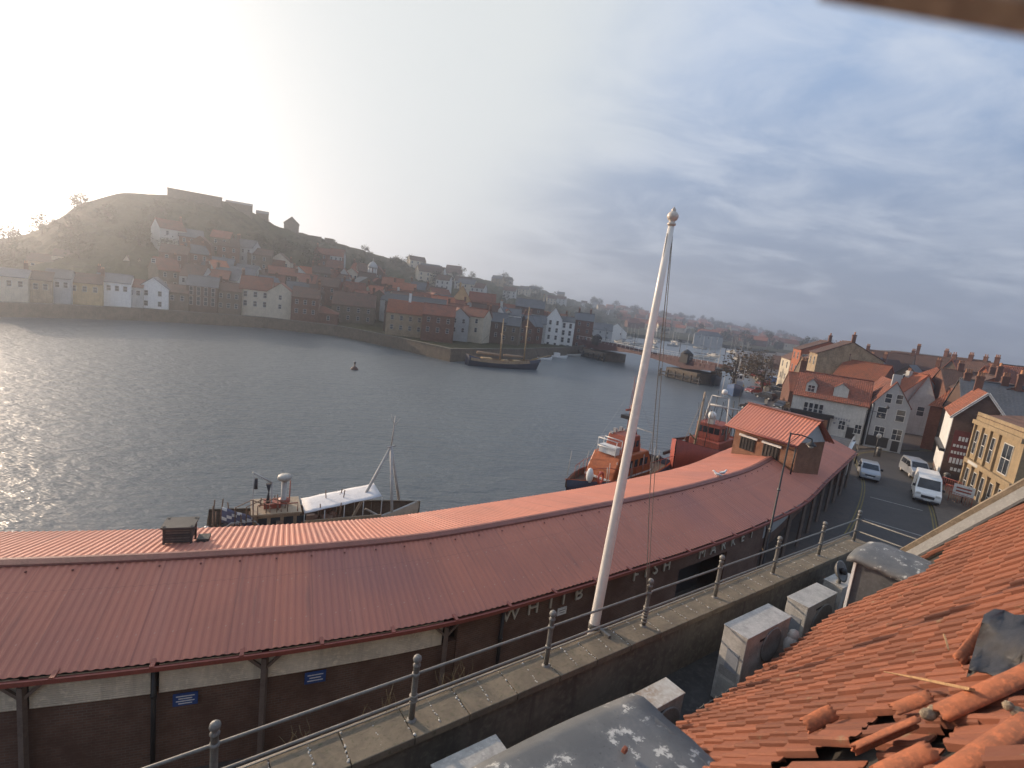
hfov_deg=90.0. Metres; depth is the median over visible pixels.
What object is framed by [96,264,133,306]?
house
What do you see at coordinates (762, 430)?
storey block
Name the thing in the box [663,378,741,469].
fishing trawler
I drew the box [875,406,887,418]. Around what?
window
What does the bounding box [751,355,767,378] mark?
tree
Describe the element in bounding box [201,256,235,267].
house
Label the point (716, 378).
fishing trawler
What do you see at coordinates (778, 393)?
parked car
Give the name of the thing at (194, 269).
house
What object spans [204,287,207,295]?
window
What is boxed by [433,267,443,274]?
house
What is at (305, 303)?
house
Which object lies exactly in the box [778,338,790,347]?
house
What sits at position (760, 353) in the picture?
tree
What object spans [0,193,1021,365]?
hillside terrain
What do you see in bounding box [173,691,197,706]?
notice sign
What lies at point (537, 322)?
house
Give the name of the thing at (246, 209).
church
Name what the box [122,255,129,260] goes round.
house
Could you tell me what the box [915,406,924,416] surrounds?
window
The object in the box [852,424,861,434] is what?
window
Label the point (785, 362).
house
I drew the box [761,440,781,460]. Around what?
window
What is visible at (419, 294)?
house
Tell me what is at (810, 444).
street lamp
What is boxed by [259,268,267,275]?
house
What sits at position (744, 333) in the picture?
tree
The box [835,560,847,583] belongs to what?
vent cowl
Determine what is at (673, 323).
house
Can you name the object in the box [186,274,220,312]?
house
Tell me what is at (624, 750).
brick fragment
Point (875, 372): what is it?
house
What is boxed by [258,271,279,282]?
house
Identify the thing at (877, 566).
lead dormer
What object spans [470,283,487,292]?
house
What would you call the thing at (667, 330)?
tree
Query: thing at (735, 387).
fishing trawler
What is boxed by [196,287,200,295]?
window
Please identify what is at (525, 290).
house
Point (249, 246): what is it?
house
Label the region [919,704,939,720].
mortar lump
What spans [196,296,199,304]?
window
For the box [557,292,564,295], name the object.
house
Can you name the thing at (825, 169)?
sky
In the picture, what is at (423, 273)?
house
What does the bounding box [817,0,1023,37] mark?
eave board
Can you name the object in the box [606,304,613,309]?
house
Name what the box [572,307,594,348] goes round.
house
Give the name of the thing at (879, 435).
traffic sign
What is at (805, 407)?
window
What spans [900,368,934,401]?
house
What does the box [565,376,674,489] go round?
lifeboat
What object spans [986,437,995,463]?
window
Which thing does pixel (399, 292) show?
house
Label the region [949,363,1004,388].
house
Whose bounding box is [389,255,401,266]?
tree
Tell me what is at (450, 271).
house
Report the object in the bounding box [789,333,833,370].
house
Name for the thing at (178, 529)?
roof ventilator
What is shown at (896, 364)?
house
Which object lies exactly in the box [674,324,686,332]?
house
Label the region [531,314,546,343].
house
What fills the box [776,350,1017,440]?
town slope terrain
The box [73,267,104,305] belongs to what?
house
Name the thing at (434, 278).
tree
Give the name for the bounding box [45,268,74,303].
house
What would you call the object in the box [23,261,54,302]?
house
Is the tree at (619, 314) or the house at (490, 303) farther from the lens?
the tree at (619, 314)
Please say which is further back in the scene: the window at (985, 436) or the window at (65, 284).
the window at (65, 284)
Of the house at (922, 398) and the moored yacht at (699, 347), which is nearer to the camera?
the house at (922, 398)
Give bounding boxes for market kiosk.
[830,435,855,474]
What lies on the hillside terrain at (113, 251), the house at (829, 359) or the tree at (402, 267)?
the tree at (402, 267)
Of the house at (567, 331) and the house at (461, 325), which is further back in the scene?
the house at (567, 331)
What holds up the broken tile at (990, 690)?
on the tiled house at (841, 660)
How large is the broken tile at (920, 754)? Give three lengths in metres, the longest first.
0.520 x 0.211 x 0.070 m
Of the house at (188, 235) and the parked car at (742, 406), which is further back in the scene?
the house at (188, 235)
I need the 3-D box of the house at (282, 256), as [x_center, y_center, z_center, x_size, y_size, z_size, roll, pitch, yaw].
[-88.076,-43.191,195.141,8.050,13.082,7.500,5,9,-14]
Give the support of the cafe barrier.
on the pavement at (945, 512)
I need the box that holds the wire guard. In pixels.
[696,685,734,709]
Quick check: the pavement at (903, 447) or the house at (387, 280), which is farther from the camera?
the house at (387, 280)
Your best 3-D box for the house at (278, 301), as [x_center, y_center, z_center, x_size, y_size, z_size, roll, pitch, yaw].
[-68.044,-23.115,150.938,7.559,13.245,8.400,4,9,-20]
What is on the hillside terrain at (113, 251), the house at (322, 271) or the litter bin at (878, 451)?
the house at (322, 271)
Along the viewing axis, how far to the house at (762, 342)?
514.07 m
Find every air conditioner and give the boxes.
[430,734,505,767]
[634,677,684,724]
[711,603,791,697]
[785,583,837,637]
[823,573,850,613]
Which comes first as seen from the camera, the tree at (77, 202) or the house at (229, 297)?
the house at (229, 297)
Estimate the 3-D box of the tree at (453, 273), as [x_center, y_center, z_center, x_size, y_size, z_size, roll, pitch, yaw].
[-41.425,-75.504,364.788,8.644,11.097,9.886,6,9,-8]
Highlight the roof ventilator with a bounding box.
[160,516,210,544]
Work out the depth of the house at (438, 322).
138.18 m
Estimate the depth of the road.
43.31 m
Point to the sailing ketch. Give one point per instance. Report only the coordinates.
(523, 363)
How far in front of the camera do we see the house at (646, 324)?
565.68 m
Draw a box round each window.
[6,280,11,286]
[17,281,22,286]
[33,283,37,288]
[43,284,47,289]
[63,282,67,287]
[82,286,86,291]
[93,287,97,292]
[189,286,192,294]
[189,296,192,304]
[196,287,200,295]
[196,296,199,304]
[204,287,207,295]
[204,297,207,305]
[211,288,214,296]
[211,298,214,306]
[629,440,647,468]
[699,425,730,435]
[739,433,757,451]
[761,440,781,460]
[803,402,808,409]
[808,403,813,410]
[813,404,818,411]
[818,404,823,412]
[836,420,845,430]
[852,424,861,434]
[873,425,885,436]
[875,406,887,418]
[884,393,892,403]
[889,429,902,441]
[894,409,906,422]
[895,394,903,404]
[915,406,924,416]
[962,467,969,485]
[970,430,979,453]
[970,472,976,487]
[975,477,984,502]
[978,434,987,458]
[985,483,993,499]
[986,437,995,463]
[997,442,1014,476]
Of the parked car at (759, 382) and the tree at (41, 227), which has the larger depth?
the tree at (41, 227)
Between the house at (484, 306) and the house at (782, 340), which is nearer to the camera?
the house at (484, 306)
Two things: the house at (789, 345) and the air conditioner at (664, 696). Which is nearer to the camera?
the air conditioner at (664, 696)
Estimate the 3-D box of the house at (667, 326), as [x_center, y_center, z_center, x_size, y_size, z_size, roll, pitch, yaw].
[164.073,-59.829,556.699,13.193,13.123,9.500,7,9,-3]
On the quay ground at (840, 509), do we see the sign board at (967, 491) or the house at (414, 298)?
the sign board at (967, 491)
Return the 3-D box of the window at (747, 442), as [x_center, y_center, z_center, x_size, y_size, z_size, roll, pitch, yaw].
[17.362,4.339,37.784,0.120,1.080,1.500,2,10,-30]
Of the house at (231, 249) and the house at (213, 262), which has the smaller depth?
the house at (213, 262)
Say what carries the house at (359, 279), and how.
on the hillside terrain at (113, 251)
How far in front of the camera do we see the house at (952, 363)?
106.31 m
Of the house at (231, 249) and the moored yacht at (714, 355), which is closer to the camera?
the house at (231, 249)
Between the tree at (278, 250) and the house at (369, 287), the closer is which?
the house at (369, 287)
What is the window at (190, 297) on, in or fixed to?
in the house at (203, 293)
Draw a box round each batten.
[883,671,974,691]
[943,634,949,649]
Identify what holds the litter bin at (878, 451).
on the pavement at (903, 447)
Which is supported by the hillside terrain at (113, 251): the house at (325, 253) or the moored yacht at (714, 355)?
the house at (325, 253)
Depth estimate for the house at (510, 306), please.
213.49 m
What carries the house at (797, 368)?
on the quay ground at (840, 509)
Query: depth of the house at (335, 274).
197.16 m
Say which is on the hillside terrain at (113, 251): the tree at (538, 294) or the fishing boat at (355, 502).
the tree at (538, 294)
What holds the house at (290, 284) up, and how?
on the hillside terrain at (113, 251)
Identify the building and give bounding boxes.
[0,439,857,767]
[256,210,268,223]
[634,649,719,720]
[957,412,1023,502]
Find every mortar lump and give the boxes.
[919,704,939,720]
[1002,700,1023,715]
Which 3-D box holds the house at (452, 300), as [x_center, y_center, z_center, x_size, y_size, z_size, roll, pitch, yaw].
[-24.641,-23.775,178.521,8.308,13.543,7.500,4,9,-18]
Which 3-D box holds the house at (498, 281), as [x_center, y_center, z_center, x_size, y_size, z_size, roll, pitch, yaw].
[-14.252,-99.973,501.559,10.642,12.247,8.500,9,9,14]
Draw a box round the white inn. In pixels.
[789,357,874,443]
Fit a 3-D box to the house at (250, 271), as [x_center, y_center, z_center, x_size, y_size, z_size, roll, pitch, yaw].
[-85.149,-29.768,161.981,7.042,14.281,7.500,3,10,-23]
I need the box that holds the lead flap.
[966,609,1023,676]
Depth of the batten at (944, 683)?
5.00 m
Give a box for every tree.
[0,221,24,241]
[0,233,22,254]
[0,242,34,267]
[24,212,56,235]
[54,213,86,238]
[55,230,82,249]
[68,190,92,211]
[95,202,119,221]
[155,234,178,245]
[178,219,189,228]
[254,233,269,247]
[272,247,284,254]
[278,235,294,252]
[295,240,312,252]
[299,248,322,266]
[351,252,365,262]
[361,245,369,253]
[372,257,385,269]
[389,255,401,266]
[400,263,408,270]
[429,271,442,283]
[452,270,458,284]
[468,271,475,277]
[531,289,540,297]
[582,302,591,310]
[613,309,622,318]
[659,327,669,334]
[695,323,706,331]
[719,346,752,383]
[720,329,730,341]
[722,329,735,341]
[730,352,759,380]
[733,354,748,372]
[738,328,751,343]
[744,337,756,346]
[746,348,758,369]
[748,356,776,390]
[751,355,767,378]
[753,349,771,368]
[764,333,774,345]
[765,353,779,371]
[774,340,783,349]
[799,336,817,345]
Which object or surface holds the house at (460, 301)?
on the hillside terrain at (113, 251)
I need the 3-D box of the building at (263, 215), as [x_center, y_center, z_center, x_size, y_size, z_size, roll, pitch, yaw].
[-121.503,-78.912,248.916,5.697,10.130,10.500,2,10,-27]
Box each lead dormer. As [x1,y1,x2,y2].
[471,693,715,767]
[843,541,931,607]
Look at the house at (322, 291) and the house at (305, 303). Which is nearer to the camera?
the house at (305, 303)
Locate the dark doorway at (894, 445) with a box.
[890,441,898,451]
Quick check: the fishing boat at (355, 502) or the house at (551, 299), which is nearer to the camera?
the fishing boat at (355, 502)
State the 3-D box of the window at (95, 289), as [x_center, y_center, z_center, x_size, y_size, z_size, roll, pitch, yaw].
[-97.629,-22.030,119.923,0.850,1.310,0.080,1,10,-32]
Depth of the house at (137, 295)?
127.88 m
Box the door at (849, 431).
[845,427,855,438]
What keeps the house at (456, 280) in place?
on the hillside terrain at (113, 251)
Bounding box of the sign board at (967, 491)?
[952,483,975,502]
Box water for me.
[0,317,764,531]
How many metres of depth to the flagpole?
10.05 m
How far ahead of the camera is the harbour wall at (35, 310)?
132.93 m
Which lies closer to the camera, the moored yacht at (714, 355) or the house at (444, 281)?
the moored yacht at (714, 355)
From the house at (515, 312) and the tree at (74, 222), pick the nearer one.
the tree at (74, 222)
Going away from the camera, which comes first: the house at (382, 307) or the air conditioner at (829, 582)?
the air conditioner at (829, 582)
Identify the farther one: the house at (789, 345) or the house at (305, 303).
the house at (789, 345)
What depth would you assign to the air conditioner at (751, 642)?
10.65 m
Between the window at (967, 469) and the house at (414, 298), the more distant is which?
the house at (414, 298)
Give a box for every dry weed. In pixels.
[279,718,321,743]
[363,687,397,713]
[435,661,472,688]
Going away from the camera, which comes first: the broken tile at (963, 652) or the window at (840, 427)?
the broken tile at (963, 652)
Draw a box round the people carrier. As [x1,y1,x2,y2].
[899,455,931,477]
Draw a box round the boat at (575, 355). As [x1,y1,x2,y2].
[567,354,580,356]
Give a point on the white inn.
(839, 405)
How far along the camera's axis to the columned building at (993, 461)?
46.52 m
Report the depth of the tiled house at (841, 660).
7.21 m
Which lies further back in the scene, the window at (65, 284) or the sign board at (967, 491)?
the window at (65, 284)
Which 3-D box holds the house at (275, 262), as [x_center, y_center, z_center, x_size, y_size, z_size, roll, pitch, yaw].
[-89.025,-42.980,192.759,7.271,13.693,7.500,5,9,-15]
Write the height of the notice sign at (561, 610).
0.280 m
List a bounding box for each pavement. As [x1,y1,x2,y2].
[854,442,918,457]
[932,496,962,526]
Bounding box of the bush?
[50,217,62,224]
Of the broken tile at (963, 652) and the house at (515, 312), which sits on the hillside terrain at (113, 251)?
the house at (515, 312)
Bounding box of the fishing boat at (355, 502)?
[204,415,419,527]
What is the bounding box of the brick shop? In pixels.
[933,372,1004,484]
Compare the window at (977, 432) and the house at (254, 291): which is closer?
the window at (977, 432)
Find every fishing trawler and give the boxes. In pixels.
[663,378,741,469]
[710,347,721,385]
[727,352,745,395]
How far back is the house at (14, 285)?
108.06 m
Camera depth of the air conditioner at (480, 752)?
7.55 m
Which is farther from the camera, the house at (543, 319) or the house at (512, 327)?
the house at (543, 319)
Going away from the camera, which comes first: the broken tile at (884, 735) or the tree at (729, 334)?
the broken tile at (884, 735)
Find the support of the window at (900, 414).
in the gabled pub
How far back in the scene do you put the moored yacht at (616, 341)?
300.44 m
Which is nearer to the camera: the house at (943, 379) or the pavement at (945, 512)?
the pavement at (945, 512)
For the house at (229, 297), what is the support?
on the hillside terrain at (113, 251)
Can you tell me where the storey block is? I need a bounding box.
[725,402,834,474]
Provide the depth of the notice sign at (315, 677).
14.18 m
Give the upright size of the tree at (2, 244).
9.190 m
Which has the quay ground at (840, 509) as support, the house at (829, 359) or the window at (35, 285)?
the house at (829, 359)
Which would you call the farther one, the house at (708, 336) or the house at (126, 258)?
the house at (708, 336)
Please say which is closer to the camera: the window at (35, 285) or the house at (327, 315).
the window at (35, 285)
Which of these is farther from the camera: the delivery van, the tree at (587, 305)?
the tree at (587, 305)
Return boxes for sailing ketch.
[465,307,550,369]
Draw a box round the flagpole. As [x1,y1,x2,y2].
[587,207,678,638]
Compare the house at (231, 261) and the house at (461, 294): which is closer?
the house at (231, 261)
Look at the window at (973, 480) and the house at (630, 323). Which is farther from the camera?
the house at (630, 323)
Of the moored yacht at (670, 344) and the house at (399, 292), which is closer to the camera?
the house at (399, 292)
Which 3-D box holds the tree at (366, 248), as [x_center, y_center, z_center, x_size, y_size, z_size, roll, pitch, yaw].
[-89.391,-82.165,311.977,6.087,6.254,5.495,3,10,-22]
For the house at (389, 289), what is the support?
on the hillside terrain at (113, 251)
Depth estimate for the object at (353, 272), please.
212.97 m
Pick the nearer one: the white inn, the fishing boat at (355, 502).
the fishing boat at (355, 502)
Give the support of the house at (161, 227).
on the hillside terrain at (113, 251)
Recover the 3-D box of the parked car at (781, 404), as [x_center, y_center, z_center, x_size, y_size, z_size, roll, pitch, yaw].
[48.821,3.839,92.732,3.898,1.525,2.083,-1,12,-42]
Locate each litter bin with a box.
[875,447,881,456]
[942,472,950,483]
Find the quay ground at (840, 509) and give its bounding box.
[0,351,978,767]
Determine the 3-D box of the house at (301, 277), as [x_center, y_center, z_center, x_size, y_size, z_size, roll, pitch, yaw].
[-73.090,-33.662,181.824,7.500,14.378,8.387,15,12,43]
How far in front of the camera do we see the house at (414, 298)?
155.57 m
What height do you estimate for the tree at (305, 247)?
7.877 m
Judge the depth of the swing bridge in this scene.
148.46 m
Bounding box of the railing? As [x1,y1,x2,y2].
[142,510,915,767]
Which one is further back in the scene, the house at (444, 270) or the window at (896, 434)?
the house at (444, 270)
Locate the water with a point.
(105, 425)
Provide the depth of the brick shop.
53.16 m
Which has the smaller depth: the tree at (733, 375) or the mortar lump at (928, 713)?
the mortar lump at (928, 713)
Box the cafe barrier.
[947,491,972,507]
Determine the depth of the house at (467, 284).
325.81 m
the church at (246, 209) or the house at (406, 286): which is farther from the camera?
the church at (246, 209)
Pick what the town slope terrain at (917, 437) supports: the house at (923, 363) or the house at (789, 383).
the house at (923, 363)
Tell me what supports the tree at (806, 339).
on the hillside terrain at (113, 251)
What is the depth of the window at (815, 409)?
70.58 m
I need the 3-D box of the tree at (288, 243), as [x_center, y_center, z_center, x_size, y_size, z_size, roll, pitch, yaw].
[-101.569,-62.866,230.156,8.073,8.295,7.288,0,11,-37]
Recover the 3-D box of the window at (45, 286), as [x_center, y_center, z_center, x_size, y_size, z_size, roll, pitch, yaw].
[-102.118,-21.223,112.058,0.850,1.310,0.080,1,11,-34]
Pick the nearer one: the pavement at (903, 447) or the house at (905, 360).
the pavement at (903, 447)
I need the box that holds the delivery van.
[911,467,944,504]
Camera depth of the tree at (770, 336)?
556.89 m
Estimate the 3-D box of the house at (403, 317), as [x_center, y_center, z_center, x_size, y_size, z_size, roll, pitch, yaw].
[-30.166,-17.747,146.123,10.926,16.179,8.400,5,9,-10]
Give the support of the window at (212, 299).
in the house at (203, 293)
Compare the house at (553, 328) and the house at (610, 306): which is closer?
the house at (553, 328)
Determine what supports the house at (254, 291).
on the hillside terrain at (113, 251)
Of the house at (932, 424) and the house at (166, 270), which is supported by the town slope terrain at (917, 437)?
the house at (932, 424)
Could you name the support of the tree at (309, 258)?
on the hillside terrain at (113, 251)
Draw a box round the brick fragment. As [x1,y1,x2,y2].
[621,745,627,753]
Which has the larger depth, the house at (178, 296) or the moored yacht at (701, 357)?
the moored yacht at (701, 357)
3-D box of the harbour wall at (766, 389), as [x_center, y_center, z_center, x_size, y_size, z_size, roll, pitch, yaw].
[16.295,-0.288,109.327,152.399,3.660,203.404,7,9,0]
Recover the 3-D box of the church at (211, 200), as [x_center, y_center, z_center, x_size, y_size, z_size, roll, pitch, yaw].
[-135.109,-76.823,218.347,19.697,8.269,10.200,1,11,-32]
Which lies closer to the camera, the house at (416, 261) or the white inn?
the white inn
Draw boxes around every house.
[0,267,31,301]
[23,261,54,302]
[25,252,53,265]
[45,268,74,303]
[51,248,74,259]
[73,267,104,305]
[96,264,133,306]
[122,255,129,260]
[132,278,145,307]
[140,258,170,309]
[147,253,180,283]
[150,217,186,249]
[158,241,190,268]
[167,280,189,310]
[178,259,210,284]
[179,228,203,244]
[183,243,209,264]
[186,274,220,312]
[190,236,214,255]
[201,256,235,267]
[208,255,229,268]
[209,263,231,281]
[210,229,233,256]
[215,262,245,282]
[217,234,239,264]
[218,274,242,314]
[231,265,256,275]
[236,263,261,275]
[239,234,260,264]
[239,268,273,316]
[247,248,274,268]
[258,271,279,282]
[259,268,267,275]
[265,267,285,283]
[266,283,291,319]
[267,264,296,283]
[272,257,286,266]
[273,253,293,267]
[284,217,299,234]
[286,277,309,289]
[290,283,320,322]
[295,267,318,283]
[296,266,304,272]
[299,264,319,273]
[309,280,324,305]
[311,260,330,276]
[313,243,329,266]
[316,276,340,305]
[318,306,339,324]
[326,257,343,271]
[329,248,345,267]
[331,267,340,277]
[331,285,376,324]
[333,270,349,278]
[340,268,351,278]
[342,276,366,291]
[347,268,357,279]
[350,260,362,270]
[350,276,375,286]
[353,287,375,293]
[356,261,374,272]
[357,271,376,279]
[366,280,383,291]
[368,290,384,319]
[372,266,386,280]
[372,278,381,285]
[379,286,389,321]
[381,272,404,287]
[383,293,446,330]
[385,293,423,337]
[388,284,411,293]
[390,290,408,294]
[392,277,416,295]
[407,255,425,267]
[410,277,426,290]
[413,286,429,297]
[415,266,436,285]
[420,263,439,266]
[420,302,456,342]
[425,281,446,290]
[428,287,450,295]
[431,295,455,303]
[432,266,446,274]
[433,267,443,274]
[435,274,452,293]
[446,265,461,269]
[446,268,462,282]
[447,297,468,308]
[453,282,470,302]
[453,307,469,341]
[454,276,471,288]
[455,297,466,303]
[456,278,476,295]
[462,304,491,343]
[469,291,496,302]
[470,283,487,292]
[471,302,497,311]
[482,301,499,307]
[489,312,508,343]
[491,275,503,286]
[498,299,507,312]
[502,286,516,299]
[502,316,521,345]
[503,303,515,307]
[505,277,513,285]
[508,308,521,317]
[515,295,544,314]
[518,286,530,296]
[520,318,535,343]
[522,309,543,343]
[529,286,538,293]
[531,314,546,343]
[544,308,562,344]
[546,295,556,304]
[556,295,566,305]
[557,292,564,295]
[559,316,575,345]
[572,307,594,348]
[592,322,612,342]
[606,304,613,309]
[611,323,626,341]
[618,313,626,319]
[624,319,640,328]
[635,314,645,318]
[640,319,648,327]
[644,320,660,330]
[656,322,670,332]
[671,321,682,326]
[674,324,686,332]
[675,478,1023,767]
[685,323,694,328]
[688,320,697,324]
[693,330,722,348]
[704,324,712,329]
[731,331,741,336]
[753,336,767,346]
[768,355,780,369]
[776,352,792,384]
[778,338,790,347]
[780,371,798,405]
[783,339,799,350]
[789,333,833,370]
[793,354,807,371]
[806,332,885,373]
[833,354,894,382]
[866,344,915,368]
[883,352,900,371]
[891,344,951,371]
[895,365,922,377]
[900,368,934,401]
[905,374,934,435]
[920,388,952,449]
[921,357,941,377]
[932,360,1002,399]
[932,369,1023,452]
[941,348,990,366]
[944,352,965,368]
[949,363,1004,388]
[964,352,1023,371]
[978,366,1008,375]
[988,354,1023,385]
[998,370,1023,391]
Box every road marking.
[842,450,936,536]
[865,497,922,535]
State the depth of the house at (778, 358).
202.10 m
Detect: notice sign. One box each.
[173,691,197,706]
[304,669,325,684]
[557,606,566,615]
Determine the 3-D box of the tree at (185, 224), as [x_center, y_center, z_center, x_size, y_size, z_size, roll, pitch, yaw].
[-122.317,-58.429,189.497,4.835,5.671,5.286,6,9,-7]
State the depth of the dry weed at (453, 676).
8.69 m
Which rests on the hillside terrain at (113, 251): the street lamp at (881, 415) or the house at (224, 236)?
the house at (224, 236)
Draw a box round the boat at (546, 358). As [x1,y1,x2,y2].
[537,357,552,359]
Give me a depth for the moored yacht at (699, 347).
357.14 m
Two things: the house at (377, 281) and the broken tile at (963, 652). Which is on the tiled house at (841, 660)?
the broken tile at (963, 652)
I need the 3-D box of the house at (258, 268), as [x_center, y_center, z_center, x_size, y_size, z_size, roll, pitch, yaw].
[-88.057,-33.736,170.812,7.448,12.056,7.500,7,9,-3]
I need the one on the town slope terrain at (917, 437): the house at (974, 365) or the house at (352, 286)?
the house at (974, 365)
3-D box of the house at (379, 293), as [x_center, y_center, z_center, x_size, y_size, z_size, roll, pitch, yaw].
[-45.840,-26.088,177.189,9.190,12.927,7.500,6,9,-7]
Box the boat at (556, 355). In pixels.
[552,352,567,358]
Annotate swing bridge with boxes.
[578,328,735,384]
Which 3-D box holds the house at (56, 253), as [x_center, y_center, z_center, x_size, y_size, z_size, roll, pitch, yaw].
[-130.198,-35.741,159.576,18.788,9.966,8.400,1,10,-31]
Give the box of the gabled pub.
[861,374,911,453]
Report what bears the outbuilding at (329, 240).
on the hillside terrain at (113, 251)
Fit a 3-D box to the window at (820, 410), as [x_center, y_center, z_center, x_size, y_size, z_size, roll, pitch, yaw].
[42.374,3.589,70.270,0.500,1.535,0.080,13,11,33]
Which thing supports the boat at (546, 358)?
on the water
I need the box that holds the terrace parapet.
[238,535,866,767]
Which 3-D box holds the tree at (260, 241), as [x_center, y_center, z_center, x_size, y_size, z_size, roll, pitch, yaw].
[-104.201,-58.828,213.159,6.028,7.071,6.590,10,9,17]
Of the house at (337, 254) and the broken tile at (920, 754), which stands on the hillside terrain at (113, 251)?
the house at (337, 254)
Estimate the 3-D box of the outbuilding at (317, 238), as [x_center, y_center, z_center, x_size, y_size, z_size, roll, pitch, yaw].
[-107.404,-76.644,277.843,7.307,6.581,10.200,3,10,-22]
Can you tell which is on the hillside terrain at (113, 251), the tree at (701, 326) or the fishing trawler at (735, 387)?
the tree at (701, 326)
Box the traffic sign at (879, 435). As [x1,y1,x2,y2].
[873,433,881,456]
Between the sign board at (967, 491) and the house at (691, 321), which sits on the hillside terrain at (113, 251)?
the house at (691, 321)
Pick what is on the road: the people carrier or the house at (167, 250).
the people carrier
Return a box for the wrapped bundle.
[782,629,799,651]
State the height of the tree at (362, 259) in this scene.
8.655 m
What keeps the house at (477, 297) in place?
on the hillside terrain at (113, 251)
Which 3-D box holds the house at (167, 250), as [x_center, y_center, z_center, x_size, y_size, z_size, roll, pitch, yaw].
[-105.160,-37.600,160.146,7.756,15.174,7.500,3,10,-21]
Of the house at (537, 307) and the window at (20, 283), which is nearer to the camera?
the window at (20, 283)
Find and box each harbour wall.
[0,301,583,361]
[740,364,768,403]
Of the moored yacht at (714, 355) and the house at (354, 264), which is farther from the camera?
the moored yacht at (714, 355)
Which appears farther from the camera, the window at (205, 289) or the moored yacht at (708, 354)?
the moored yacht at (708, 354)
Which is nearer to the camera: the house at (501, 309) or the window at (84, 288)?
the window at (84, 288)
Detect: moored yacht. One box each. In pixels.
[614,329,627,343]
[667,330,678,346]
[693,334,706,349]
[693,337,710,359]
[702,338,716,360]
[707,340,720,357]
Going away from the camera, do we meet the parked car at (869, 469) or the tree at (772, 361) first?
the parked car at (869, 469)
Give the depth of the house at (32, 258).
149.41 m
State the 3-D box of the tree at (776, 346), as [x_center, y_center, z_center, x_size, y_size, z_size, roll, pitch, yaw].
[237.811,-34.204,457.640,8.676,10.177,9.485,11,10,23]
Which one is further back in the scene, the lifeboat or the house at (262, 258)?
the house at (262, 258)
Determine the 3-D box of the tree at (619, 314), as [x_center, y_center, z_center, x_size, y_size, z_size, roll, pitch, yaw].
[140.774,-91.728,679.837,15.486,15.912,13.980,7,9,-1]
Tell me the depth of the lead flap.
5.38 m
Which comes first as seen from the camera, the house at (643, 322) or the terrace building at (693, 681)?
the terrace building at (693, 681)
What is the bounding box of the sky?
[0,0,1023,365]
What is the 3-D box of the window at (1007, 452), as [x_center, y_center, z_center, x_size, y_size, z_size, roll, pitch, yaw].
[42.719,6.511,44.329,0.080,2.670,1.900,11,10,25]
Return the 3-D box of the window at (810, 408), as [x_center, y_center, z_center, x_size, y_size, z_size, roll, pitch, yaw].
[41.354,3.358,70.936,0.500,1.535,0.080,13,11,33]
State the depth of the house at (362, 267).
228.33 m
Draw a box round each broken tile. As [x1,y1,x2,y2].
[799,704,838,733]
[849,715,921,755]
[869,740,940,767]
[888,689,936,714]
[933,662,1023,721]
[933,711,1023,767]
[952,619,982,668]
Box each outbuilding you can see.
[307,235,321,242]
[325,238,333,245]
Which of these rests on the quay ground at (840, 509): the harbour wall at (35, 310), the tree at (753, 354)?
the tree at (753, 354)
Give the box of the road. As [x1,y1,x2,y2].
[837,450,935,548]
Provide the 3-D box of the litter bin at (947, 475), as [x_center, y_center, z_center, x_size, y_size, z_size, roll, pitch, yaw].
[44.890,9.694,52.929,0.600,1.180,0.600,7,9,0]
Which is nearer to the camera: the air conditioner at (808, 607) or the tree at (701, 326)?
the air conditioner at (808, 607)
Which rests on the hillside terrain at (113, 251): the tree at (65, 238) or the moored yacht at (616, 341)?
the tree at (65, 238)
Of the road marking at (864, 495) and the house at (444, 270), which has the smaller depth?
the road marking at (864, 495)
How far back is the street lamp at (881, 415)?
56.77 m
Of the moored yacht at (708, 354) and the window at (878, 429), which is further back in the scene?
the moored yacht at (708, 354)
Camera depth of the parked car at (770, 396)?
103.68 m
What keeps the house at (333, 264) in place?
on the hillside terrain at (113, 251)
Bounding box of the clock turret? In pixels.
[368,258,377,276]
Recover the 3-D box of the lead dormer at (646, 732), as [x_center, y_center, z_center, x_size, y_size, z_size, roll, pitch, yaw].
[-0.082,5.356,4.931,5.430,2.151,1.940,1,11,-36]
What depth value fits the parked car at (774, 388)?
117.48 m
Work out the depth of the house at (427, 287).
216.03 m
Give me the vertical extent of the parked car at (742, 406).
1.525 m
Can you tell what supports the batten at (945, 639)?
on the tiled house at (841, 660)
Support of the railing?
on the terrace parapet
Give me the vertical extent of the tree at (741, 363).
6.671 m
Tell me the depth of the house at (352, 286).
181.55 m
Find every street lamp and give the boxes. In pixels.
[761,432,816,567]
[854,410,883,463]
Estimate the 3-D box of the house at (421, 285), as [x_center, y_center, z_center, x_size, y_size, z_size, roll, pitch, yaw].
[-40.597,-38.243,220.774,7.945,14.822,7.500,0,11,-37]
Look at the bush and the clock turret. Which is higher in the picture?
the bush
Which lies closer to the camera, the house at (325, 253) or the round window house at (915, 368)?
the round window house at (915, 368)
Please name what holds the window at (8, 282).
in the house at (14, 285)
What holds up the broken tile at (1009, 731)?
on the tiled house at (841, 660)
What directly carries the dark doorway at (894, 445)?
in the gabled pub
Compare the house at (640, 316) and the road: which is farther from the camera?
the house at (640, 316)
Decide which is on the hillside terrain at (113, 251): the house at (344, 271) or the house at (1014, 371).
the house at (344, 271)
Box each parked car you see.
[739,402,759,408]
[744,386,761,393]
[755,380,770,385]
[755,392,776,399]
[769,386,781,391]
[771,391,780,397]
[772,400,789,409]
[857,458,882,481]
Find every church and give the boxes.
[167,187,222,207]
[225,200,252,218]
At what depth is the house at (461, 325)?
148.28 m

